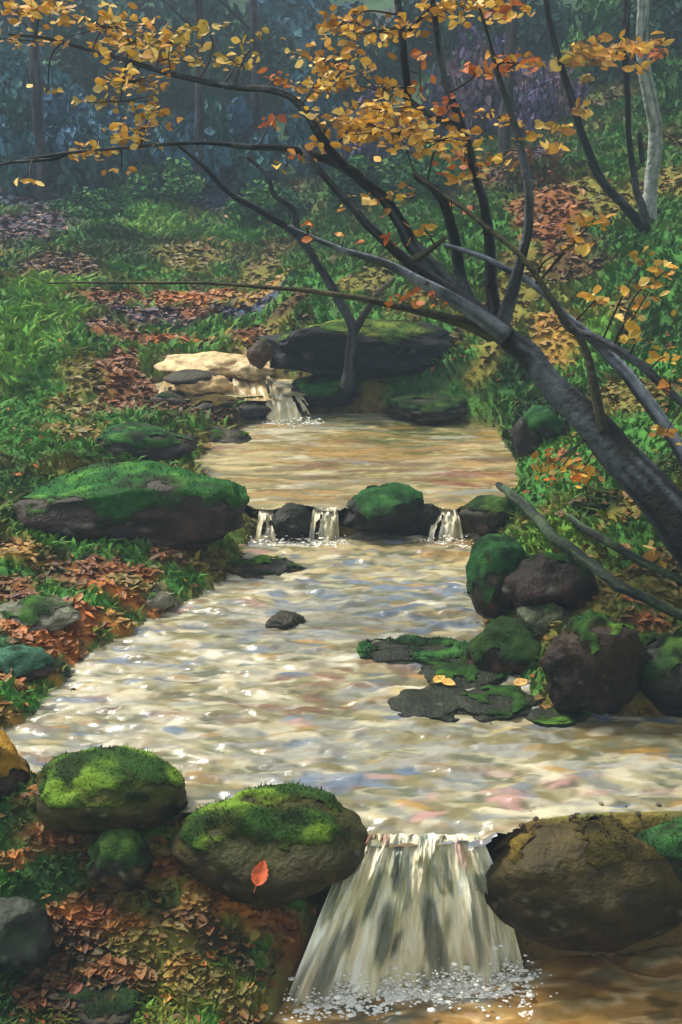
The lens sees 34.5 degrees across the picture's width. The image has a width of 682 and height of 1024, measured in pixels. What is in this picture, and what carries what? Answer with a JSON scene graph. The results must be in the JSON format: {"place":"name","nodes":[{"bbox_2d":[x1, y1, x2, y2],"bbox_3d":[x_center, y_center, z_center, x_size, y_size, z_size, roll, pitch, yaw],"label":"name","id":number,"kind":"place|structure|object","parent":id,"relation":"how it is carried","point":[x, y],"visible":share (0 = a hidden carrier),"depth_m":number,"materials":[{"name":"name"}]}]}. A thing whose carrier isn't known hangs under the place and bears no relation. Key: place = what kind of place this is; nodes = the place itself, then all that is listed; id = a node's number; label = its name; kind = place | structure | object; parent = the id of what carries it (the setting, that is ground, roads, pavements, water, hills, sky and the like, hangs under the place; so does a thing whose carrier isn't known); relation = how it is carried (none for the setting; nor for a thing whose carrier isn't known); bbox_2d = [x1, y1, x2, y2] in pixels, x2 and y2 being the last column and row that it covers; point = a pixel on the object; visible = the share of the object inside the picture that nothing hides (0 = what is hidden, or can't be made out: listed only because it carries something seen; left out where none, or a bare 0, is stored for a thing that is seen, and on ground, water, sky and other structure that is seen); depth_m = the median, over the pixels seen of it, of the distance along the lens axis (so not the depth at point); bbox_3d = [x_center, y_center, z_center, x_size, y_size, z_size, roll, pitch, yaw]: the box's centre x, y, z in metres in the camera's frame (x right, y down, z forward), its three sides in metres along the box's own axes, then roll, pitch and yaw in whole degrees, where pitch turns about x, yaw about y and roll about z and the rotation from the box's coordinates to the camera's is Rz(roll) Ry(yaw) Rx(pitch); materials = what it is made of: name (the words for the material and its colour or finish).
{"place":"outdoors","nodes":[
{"label":"outdoors","id":0,"kind":"place"},
{"bbox_2d":[159,361,280,400],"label":"waterfall","id":1,"kind":"structure","parent":0,"point":[248,387],"depth_m":9.17,"materials":[{"name":"liquid"}]},
{"bbox_2d":[155,377,307,399],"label":"stream water","id":2,"kind":"structure","parent":0,"point":[284,386],"depth_m":9.33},
{"bbox_2d":[174,375,233,396],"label":"pale rock","id":3,"kind":"object","parent":2,"relation":"on","point":[218,384],"visible":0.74,"depth_m":9.01,"materials":[{"name":"beige stone"}]},
{"bbox_2d":[162,369,221,384],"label":"dark rock","id":4,"kind":"object","parent":3,"relation":"on","point":[189,376],"visible":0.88,"depth_m":9.02,"materials":[{"name":"grey stone"}]},
{"bbox_2d":[230,359,275,380],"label":"pale rock","id":5,"kind":"object","parent":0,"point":[245,369],"visible":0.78,"depth_m":9.21,"materials":[{"name":"beige stone"}]},
{"bbox_2d":[256,507,275,542],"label":"waterfall","id":6,"kind":"structure","parent":0,"point":[270,531],"depth_m":6.87,"materials":[{"name":"liquid"}]},
{"bbox_2d":[266,393,308,420],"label":"waterfall","id":7,"kind":"structure","parent":0,"point":[285,408],"depth_m":9.04,"materials":[{"name":"liquid"}]},
{"bbox_2d":[309,507,338,540],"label":"waterfall","id":8,"kind":"structure","parent":0,"point":[329,525],"depth_m":6.90,"materials":[{"name":"liquid"}]},
{"bbox_2d":[0,0,681,1023],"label":"ground","id":9,"kind":"structure","parent":0,"point":[372,392],"depth_m":8.80,"materials":[{"name":"brown soil"}]},
{"bbox_2d":[0,729,30,798],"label":"mossy boulder","id":10,"kind":"object","parent":9,"relation":"on","point":[15,770],"visible":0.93,"depth_m":4.19,"materials":[{"name":"brown stone"}]},
{"bbox_2d":[0,0,46,198],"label":"tree","id":11,"kind":"object","parent":9,"relation":"on","point":[38,120],"visible":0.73,"depth_m":15.49,"materials":[{"name":"grey plant"}]},
{"bbox_2d":[0,896,53,972],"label":"grey rock","id":12,"kind":"object","parent":9,"relation":"on","point":[26,935],"visible":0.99,"depth_m":3.84,"materials":[{"name":"grey stone"}]},
{"bbox_2d":[0,644,54,682],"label":"mossy boulder","id":13,"kind":"object","parent":9,"relation":"on","point":[32,663],"visible":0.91,"depth_m":5.02,"materials":[{"name":"green plant"}]},
{"bbox_2d":[0,594,82,631],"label":"grey rock","id":14,"kind":"object","parent":9,"relation":"on","point":[48,613],"visible":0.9,"depth_m":5.36,"materials":[{"name":"grey stone"}]},
{"bbox_2d":[0,24,95,136],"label":"bush","id":15,"kind":"object","parent":9,"relation":"on","point":[14,74],"visible":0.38,"depth_m":18.07,"materials":[{"name":"blue plant"}]},
{"bbox_2d":[0,87,133,196],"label":"bush","id":16,"kind":"object","parent":9,"relation":"on","point":[16,132],"visible":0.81,"depth_m":16.02,"materials":[{"name":"green plant"}]},
{"bbox_2d":[0,0,138,65],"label":"bush","id":17,"kind":"object","parent":9,"relation":"on","point":[5,24],"visible":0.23,"depth_m":22.21,"materials":[{"name":"blue plant"}]},
{"bbox_2d":[49,185,138,221],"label":"bush","id":18,"kind":"object","parent":9,"relation":"on","point":[93,202],"visible":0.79,"depth_m":15.18,"materials":[{"name":"green plant"}]},
{"bbox_2d":[53,976,142,1023],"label":"flat rock","id":19,"kind":"object","parent":9,"relation":"on","point":[96,1005],"visible":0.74,"depth_m":3.79,"materials":[{"name":"stone"}]},
{"bbox_2d":[34,743,187,833],"bbox_3d":[-0.875,1.052,4.152,0.590,0.332,0.367,0,19,0],"label":"mossy boulder","id":20,"kind":"object","parent":9,"relation":"on","point":[94,790],"visible":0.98,"depth_m":4.03,"materials":[{"name":"green plant"}]},
{"bbox_2d":[42,2,185,114],"bbox_3d":[-4.231,-8.236,20.200,2.830,2.149,2.077,-14,24,-35],"label":"bush","id":21,"kind":"object","parent":9,"relation":"on","point":[80,67],"visible":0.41,"depth_m":19.74,"materials":[{"name":"blue plant"}]},
{"bbox_2d":[86,829,153,891],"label":"mossy boulder","id":22,"kind":"object","parent":9,"relation":"on","point":[121,859],"visible":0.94,"depth_m":3.96,"materials":[{"name":"green plant"}]},
{"bbox_2d":[77,96,174,170],"bbox_3d":[-3.596,-6.083,17.729,2.032,1.187,1.992,13,23,33],"label":"bush","id":23,"kind":"object","parent":9,"relation":"on","point":[137,155],"visible":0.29,"depth_m":17.17,"materials":[{"name":"blue plant"}]},
{"bbox_2d":[9,459,249,550],"bbox_3d":[-1.246,-0.028,6.496,1.438,0.544,0.653,0,19,0],"label":"rock ledge","id":24,"kind":"object","parent":9,"relation":"on","point":[158,503],"visible":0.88,"depth_m":6.25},
{"bbox_2d":[94,421,199,461],"bbox_3d":[-1.375,-0.479,7.691,0.759,0.307,0.462,0,19,0],"label":"mossy boulder","id":25,"kind":"object","parent":9,"relation":"on","point":[155,442],"visible":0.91,"depth_m":7.52,"materials":[{"name":"green plant"}]},
{"bbox_2d":[144,592,173,611],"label":"grey rock","id":26,"kind":"object","parent":9,"relation":"on","point":[161,601],"visible":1,"depth_m":5.82,"materials":[{"name":"grey stone"}]},
{"bbox_2d":[97,0,227,45],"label":"bush","id":27,"kind":"object","parent":9,"relation":"on","point":[152,9],"visible":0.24,"depth_m":23.52,"materials":[{"name":"blue plant"}]},
{"bbox_2d":[125,157,207,203],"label":"bush","id":28,"kind":"object","parent":9,"relation":"on","point":[169,180],"visible":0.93,"depth_m":16.13,"materials":[{"name":"green plant"}]},
{"bbox_2d":[149,390,189,405],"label":"brown rock","id":29,"kind":"object","parent":9,"relation":"on","point":[174,397],"visible":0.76,"depth_m":8.93,"materials":[{"name":"stone"}]},
{"bbox_2d":[162,0,203,190],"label":"tree","id":30,"kind":"object","parent":9,"relation":"on","point":[199,115],"visible":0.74,"depth_m":16.16,"materials":[{"name":"grey plant"}]},
{"bbox_2d":[154,351,246,377],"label":"pale rock","id":31,"kind":"object","parent":9,"relation":"on","point":[220,363],"visible":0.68,"depth_m":9.45,"materials":[{"name":"beige stone"}]},
{"bbox_2d":[148,94,282,195],"bbox_3d":[-1.952,-5.758,17.331,2.171,1.544,2.215,-4,20,-12],"label":"bush","id":32,"kind":"object","parent":9,"relation":"on","point":[219,162],"visible":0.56,"depth_m":16.78,"materials":[{"name":"green plant"}]},
{"bbox_2d":[188,393,242,410],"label":"brown rock","id":33,"kind":"object","parent":9,"relation":"on","point":[210,400],"visible":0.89,"depth_m":8.90,"materials":[{"name":"brown stone"}]},
{"bbox_2d":[139,0,298,117],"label":"bush","id":34,"kind":"object","parent":9,"relation":"on","point":[215,13],"visible":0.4,"depth_m":20.41,"materials":[{"name":"green plant"}]},
{"bbox_2d":[204,426,250,443],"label":"dark rock","id":35,"kind":"object","parent":9,"relation":"on","point":[219,434],"visible":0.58,"depth_m":8.37,"materials":[{"name":"grey stone"}]},
{"bbox_2d":[218,0,260,137],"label":"tree","id":36,"kind":"object","parent":9,"relation":"on","point":[255,99],"visible":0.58,"depth_m":16.84,"materials":[{"name":"grey plant"}]},
{"bbox_2d":[214,35,316,115],"bbox_3d":[-1.201,-8.243,20.926,2.418,1.570,1.983,-17,26,-40],"label":"bush","id":37,"kind":"object","parent":9,"relation":"on","point":[282,60],"visible":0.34,"depth_m":20.51,"materials":[{"name":"blue plant"}]},
{"bbox_2d":[223,179,310,218],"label":"bush","id":38,"kind":"object","parent":9,"relation":"on","point":[265,199],"visible":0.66,"depth_m":15.68,"materials":[{"name":"green plant"}]},
{"bbox_2d":[168,779,367,907],"bbox_3d":[-0.268,1.207,4.056,0.746,0.404,0.493,0,19,0],"label":"mossy boulder","id":39,"kind":"object","parent":9,"relation":"on","point":[302,840],"visible":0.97,"depth_m":3.91,"materials":[{"name":"stone"}]},
{"bbox_2d":[251,860,267,892],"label":"fallen leaf","id":40,"kind":"object","parent":39,"relation":"attached to","point":[259,874],"visible":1,"depth_m":3.83,"materials":[{"name":"plant"}]},
{"bbox_2d":[176,145,395,391],"bbox_3d":[-0.407,-1.866,8.561,1.679,1.938,0.206,-4,20,-11],"label":"forked tree","id":41,"kind":"object","parent":9,"relation":"on","point":[348,380],"visible":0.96,"depth_m":8.62,"materials":[{"name":"grey plant"}]},
{"bbox_2d":[228,0,352,54],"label":"bush","id":42,"kind":"object","parent":9,"relation":"on","point":[295,19],"visible":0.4,"depth_m":23.47,"materials":[{"name":"blue plant"}]},
{"bbox_2d":[269,502,317,540],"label":"dark rock","id":43,"kind":"object","parent":9,"relation":"on","point":[292,520],"visible":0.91,"depth_m":6.85,"materials":[{"name":"grey stone"}]},
{"bbox_2d":[245,68,351,177],"bbox_3d":[-0.404,-6.061,17.298,1.829,1.739,1.471,13,23,32],"label":"bush","id":44,"kind":"object","parent":9,"relation":"on","point":[297,131],"visible":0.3,"depth_m":16.94,"materials":[{"name":"blue plant"}]},
{"bbox_2d":[291,374,359,408],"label":"mossy boulder","id":45,"kind":"object","parent":9,"relation":"on","point":[323,391],"visible":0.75,"depth_m":9.14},
{"bbox_2d":[0,47,681,1023],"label":"grass","id":46,"kind":"structure","parent":9,"relation":"on","point":[174,229],"depth_m":9.47,"materials":[{"name":"green plant"}]},
{"bbox_2d":[0,0,681,568],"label":"leaning tree","id":47,"kind":"object","parent":9,"relation":"on","point":[648,486],"visible":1,"depth_m":5.27,"materials":[{"name":"black plant"}]},
{"bbox_2d":[0,66,681,1023],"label":"leaf litter","id":48,"kind":"object","parent":9,"relation":"on","point":[106,966],"visible":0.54,"depth_m":5.35,"materials":[{"name":"brown plant"}]},
{"bbox_2d":[254,317,456,378],"bbox_3d":[0.108,-1.376,9.266,1.731,0.510,0.606,0,19,0],"label":"rock ledge","id":49,"kind":"object","parent":9,"relation":"on","point":[390,348],"visible":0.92,"depth_m":9.05,"materials":[{"name":"grey stone"}]},
{"bbox_2d":[246,338,274,369],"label":"brown rock","id":50,"kind":"object","parent":49,"relation":"on","point":[260,354],"visible":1,"depth_m":9.02,"materials":[{"name":"stone"}]},
{"bbox_2d":[302,0,431,103],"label":"bush","id":51,"kind":"object","parent":9,"relation":"on","point":[386,66],"visible":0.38,"depth_m":19.07,"materials":[{"name":"blue plant"}]},
{"bbox_2d":[319,149,414,210],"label":"bush","id":52,"kind":"object","parent":9,"relation":"on","point":[347,185],"visible":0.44,"depth_m":14.37,"materials":[{"name":"green plant"}]},
{"bbox_2d":[338,482,423,535],"bbox_3d":[0.259,-0.017,6.949,0.561,0.352,0.449,0,19,0],"label":"mossy boulder","id":53,"kind":"object","parent":9,"relation":"on","point":[393,508],"visible":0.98,"depth_m":6.83,"materials":[{"name":"stone"}]},
{"bbox_2d":[341,85,429,168],"bbox_3d":[0.570,-5.665,16.253,1.414,1.219,1.514,-12,23,-31],"label":"bush","id":54,"kind":"object","parent":9,"relation":"on","point":[370,150],"visible":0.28,"depth_m":15.87,"materials":[{"name":"blue plant"}]},
{"bbox_2d":[395,141,468,198],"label":"bush","id":55,"kind":"object","parent":9,"relation":"on","point":[422,169],"visible":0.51,"depth_m":13.21,"materials":[{"name":"green plant"}]},
{"bbox_2d":[388,0,488,64],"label":"bush","id":56,"kind":"object","parent":9,"relation":"on","point":[451,38],"visible":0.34,"depth_m":19.34,"materials":[{"name":"blue plant"}]},
{"bbox_2d":[416,21,524,140],"bbox_3d":[2.054,-6.131,15.650,1.689,1.621,1.578,-10,22,-26],"label":"bush","id":57,"kind":"object","parent":9,"relation":"on","point":[479,92],"visible":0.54,"depth_m":15.36,"materials":[{"name":"purple plant"}]},
{"bbox_2d":[459,495,515,536],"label":"mossy boulder","id":58,"kind":"object","parent":9,"relation":"on","point":[481,515],"visible":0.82,"depth_m":6.72,"materials":[{"name":"stone"}]},
{"bbox_2d":[465,616,541,674],"bbox_3d":[0.805,0.677,5.310,0.437,0.330,0.376,0,19,0],"label":"mossy boulder","id":59,"kind":"object","parent":9,"relation":"on","point":[502,644],"visible":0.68,"depth_m":5.17,"materials":[{"name":"green plant"}]},
{"bbox_2d":[497,0,517,168],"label":"tree","id":60,"kind":"object","parent":9,"relation":"on","point":[504,132],"visible":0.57,"depth_m":13.01,"materials":[{"name":"grey plant"}]},
{"bbox_2d":[467,0,584,54],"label":"bush","id":61,"kind":"object","parent":9,"relation":"on","point":[533,30],"visible":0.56,"depth_m":17.60,"materials":[{"name":"blue plant"}]},
{"bbox_2d":[498,140,570,197],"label":"bush","id":62,"kind":"object","parent":9,"relation":"on","point":[542,170],"visible":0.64,"depth_m":11.58,"materials":[{"name":"green plant"}]},
{"bbox_2d":[511,405,570,457],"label":"mossy boulder","id":63,"kind":"object","parent":9,"relation":"on","point":[534,425],"visible":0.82,"depth_m":7.50,"materials":[{"name":"grey stone"}]},
{"bbox_2d":[516,602,569,636],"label":"grey rock","id":64,"kind":"object","parent":9,"relation":"on","point":[537,619],"visible":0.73,"depth_m":5.21,"materials":[{"name":"grey stone"}]},
{"bbox_2d":[502,552,598,610],"bbox_3d":[1.014,0.348,5.370,0.458,0.317,0.366,0,19,0],"label":"brown boulder","id":65,"kind":"object","parent":9,"relation":"on","point":[565,581],"visible":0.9,"depth_m":5.25,"materials":[{"name":"stone"}]},
{"bbox_2d":[495,482,681,620],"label":"fallen branch","id":66,"kind":"object","parent":65,"relation":"on","point":[577,553],"visible":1,"depth_m":5.10,"materials":[{"name":"grey wood"}]},
{"bbox_2d":[513,52,589,134],"bbox_3d":[2.736,-5.585,14.726,1.123,1.126,1.227,18,26,41],"label":"bush","id":67,"kind":"object","parent":9,"relation":"on","point":[533,100],"visible":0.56,"depth_m":14.53,"materials":[{"name":"purple plant"}]},
{"bbox_2d":[443,213,681,567],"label":"leaning sapling","id":68,"kind":"object","parent":9,"relation":"on","point":[608,350],"visible":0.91,"depth_m":5.16,"materials":[{"name":"yellow plant"}]},
{"bbox_2d":[476,812,681,952],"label":"mossy boulder","id":69,"kind":"object","parent":9,"relation":"on","point":[595,882],"visible":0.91,"depth_m":3.89,"materials":[{"name":"brown stone"}]},
{"bbox_2d":[534,0,650,232],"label":"dark sapling","id":70,"kind":"object","parent":9,"relation":"on","point":[578,113],"visible":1,"depth_m":9.21,"materials":[{"name":"black plant"}]},
{"bbox_2d":[539,609,652,714],"bbox_3d":[1.129,0.647,4.814,0.456,0.482,0.388,11,22,28],"label":"brown boulder","id":71,"kind":"object","parent":9,"relation":"on","point":[593,661],"visible":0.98,"depth_m":4.70,"materials":[{"name":"stone"}]},
{"bbox_2d":[549,0,648,85],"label":"bush","id":72,"kind":"object","parent":9,"relation":"on","point":[597,13],"visible":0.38,"depth_m":15.80,"materials":[{"name":"green plant"}]},
{"bbox_2d":[588,710,612,719],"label":"grey rock","id":73,"kind":"object","parent":9,"relation":"on","point":[604,716],"visible":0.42,"depth_m":4.79,"materials":[{"name":"grey stone"}]},
{"bbox_2d":[569,0,674,224],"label":"birch tree","id":74,"kind":"object","parent":9,"relation":"on","point":[601,55],"visible":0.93,"depth_m":9.40,"materials":[{"name":"grey plant"}]},
{"bbox_2d":[567,514,681,584],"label":"fallen branch","id":75,"kind":"object","parent":9,"relation":"on","point":[626,552],"visible":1,"depth_m":5.23,"materials":[{"name":"grey wood"}]},
{"bbox_2d":[622,0,649,224],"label":"dark sapling","id":76,"kind":"object","parent":9,"relation":"on","point":[642,210],"visible":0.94,"depth_m":9.36,"materials":[{"name":"black plant"}]},
{"bbox_2d":[608,0,681,52],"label":"bush","id":77,"kind":"object","parent":9,"relation":"on","point":[665,16],"visible":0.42,"depth_m":15.86,"materials":[{"name":"green plant"}]},
{"bbox_2d":[634,45,681,119],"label":"bush","id":78,"kind":"object","parent":9,"relation":"on","point":[669,92],"visible":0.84,"depth_m":13.08,"materials":[{"name":"green plant"}]},
{"bbox_2d":[635,816,681,881],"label":"mossy boulder","id":79,"kind":"object","parent":9,"relation":"on","point":[664,840],"visible":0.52,"depth_m":3.92,"materials":[{"name":"green plant"}]},
{"bbox_2d":[4,531,681,850],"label":"pool water","id":80,"kind":"structure","parent":0,"point":[221,691],"depth_m":4.80,"materials":[{"name":"beige liquid"}]},
{"bbox_2d":[226,555,306,578],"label":"flat rock","id":81,"kind":"object","parent":80,"relation":"on","point":[259,566],"visible":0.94,"depth_m":6.40,"materials":[{"name":"grey stone"}]},
{"bbox_2d":[265,610,304,630],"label":"dark rock","id":82,"kind":"object","parent":80,"relation":"on","point":[284,620],"visible":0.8,"depth_m":5.69,"materials":[{"name":"grey stone"}]},
{"bbox_2d":[247,528,347,548],"bbox_3d":[-0.279,0.167,6.799,0.683,0.097,0.153,0,19,0],"label":"foam","id":83,"kind":"object","parent":80,"relation":"on","point":[314,543],"visible":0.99,"depth_m":6.84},
{"bbox_2d":[356,634,467,665],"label":"flat rock","id":84,"kind":"object","parent":80,"relation":"on","point":[410,649],"visible":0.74,"depth_m":5.37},
{"bbox_2d":[387,685,466,721],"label":"dark rock","id":85,"kind":"object","parent":80,"relation":"on","point":[437,702],"visible":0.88,"depth_m":4.89,"materials":[{"name":"grey stone"}]},
{"bbox_2d":[431,675,444,682],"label":"fallen leaf","id":86,"kind":"object","parent":85,"relation":"on","point":[436,679],"visible":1,"depth_m":5.10,"materials":[{"name":"plant"}]},
{"bbox_2d":[438,678,455,684],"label":"fallen leaf","id":87,"kind":"object","parent":85,"relation":"on","point":[447,681],"visible":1,"depth_m":5.07,"materials":[{"name":"yellow plant"}]},
{"bbox_2d":[419,503,441,536],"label":"dark rock","id":88,"kind":"object","parent":80,"relation":"in","point":[430,513],"visible":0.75,"depth_m":6.89,"materials":[{"name":"grey stone"}]},
{"bbox_2d":[420,535,473,547],"bbox_3d":[0.635,0.190,6.784,0.378,0.063,0.162,0,19,0],"label":"foam","id":89,"kind":"object","parent":80,"relation":"on","point":[447,539],"visible":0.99,"depth_m":6.81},
{"bbox_2d":[418,655,511,688],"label":"flat rock","id":90,"kind":"object","parent":80,"relation":"on","point":[463,675],"visible":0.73,"depth_m":5.14,"materials":[{"name":"stone"}]},
{"bbox_2d":[465,534,530,618],"bbox_3d":[0.815,0.374,5.638,0.362,0.507,0.311,-17,25,-39],"label":"mossy boulder","id":91,"kind":"object","parent":80,"relation":"on","point":[494,562],"visible":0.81,"depth_m":5.51,"materials":[{"name":"green plant"}]},
{"bbox_2d":[454,685,542,723],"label":"dark rock","id":92,"kind":"object","parent":80,"relation":"on","point":[486,703],"visible":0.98,"depth_m":4.88,"materials":[{"name":"grey stone"}]},
{"bbox_2d":[509,678,526,685],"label":"fallen leaf","id":93,"kind":"object","parent":80,"relation":"on","point":[519,681],"visible":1,"depth_m":5.09,"materials":[{"name":"plant"}]},
{"bbox_2d":[525,705,592,727],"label":"dark rock","id":94,"kind":"object","parent":80,"relation":"on","point":[540,715],"visible":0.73,"depth_m":4.78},
{"bbox_2d":[639,632,681,717],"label":"mossy boulder","id":95,"kind":"object","parent":80,"relation":"on","point":[660,681],"visible":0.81,"depth_m":4.72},
{"bbox_2d":[10,381,676,965],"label":"gravel","id":96,"kind":"structure","parent":0,"point":[570,817],"depth_m":5.04,"materials":[{"name":"gravel"}]},
{"bbox_2d":[194,411,518,510],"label":"pool water","id":97,"kind":"structure","parent":0,"point":[339,460],"depth_m":7.93,"materials":[{"name":"beige liquid"}]},
{"bbox_2d":[234,401,271,418],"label":"flat rock","id":98,"kind":"object","parent":97,"relation":"on","point":[252,409],"visible":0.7,"depth_m":8.94,"materials":[{"name":"grey stone"}]},
{"bbox_2d":[258,416,323,427],"bbox_3d":[-0.367,-0.728,8.889,0.610,0.065,0.171,-1,19,-4],"label":"foam","id":99,"kind":"object","parent":97,"relation":"on","point":[301,418],"visible":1,"depth_m":8.93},
{"bbox_2d":[382,391,468,424],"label":"flat rock","id":100,"kind":"object","parent":97,"relation":"on","point":[433,408],"visible":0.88,"depth_m":8.88,"materials":[{"name":"grey stone"}]},
{"bbox_2d":[290,833,522,1006],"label":"waterfall","id":101,"kind":"structure","parent":0,"point":[422,905],"depth_m":4.00,"materials":[{"name":"liquid"}]},
{"bbox_2d":[428,507,463,540],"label":"waterfall","id":102,"kind":"structure","parent":0,"point":[450,524],"depth_m":6.88,"materials":[{"name":"liquid"}]},
{"bbox_2d":[266,945,681,1023],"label":"pool water","id":103,"kind":"structure","parent":0,"point":[643,987],"depth_m":3.98,"materials":[{"name":"liquid"}]},
{"bbox_2d":[269,944,557,1021],"bbox_3d":[0.240,1.697,3.956,1.114,0.189,0.300,0,19,0],"label":"foam","id":104,"kind":"object","parent":103,"relation":"on","point":[451,985],"visible":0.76,"depth_m":4.00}
]}

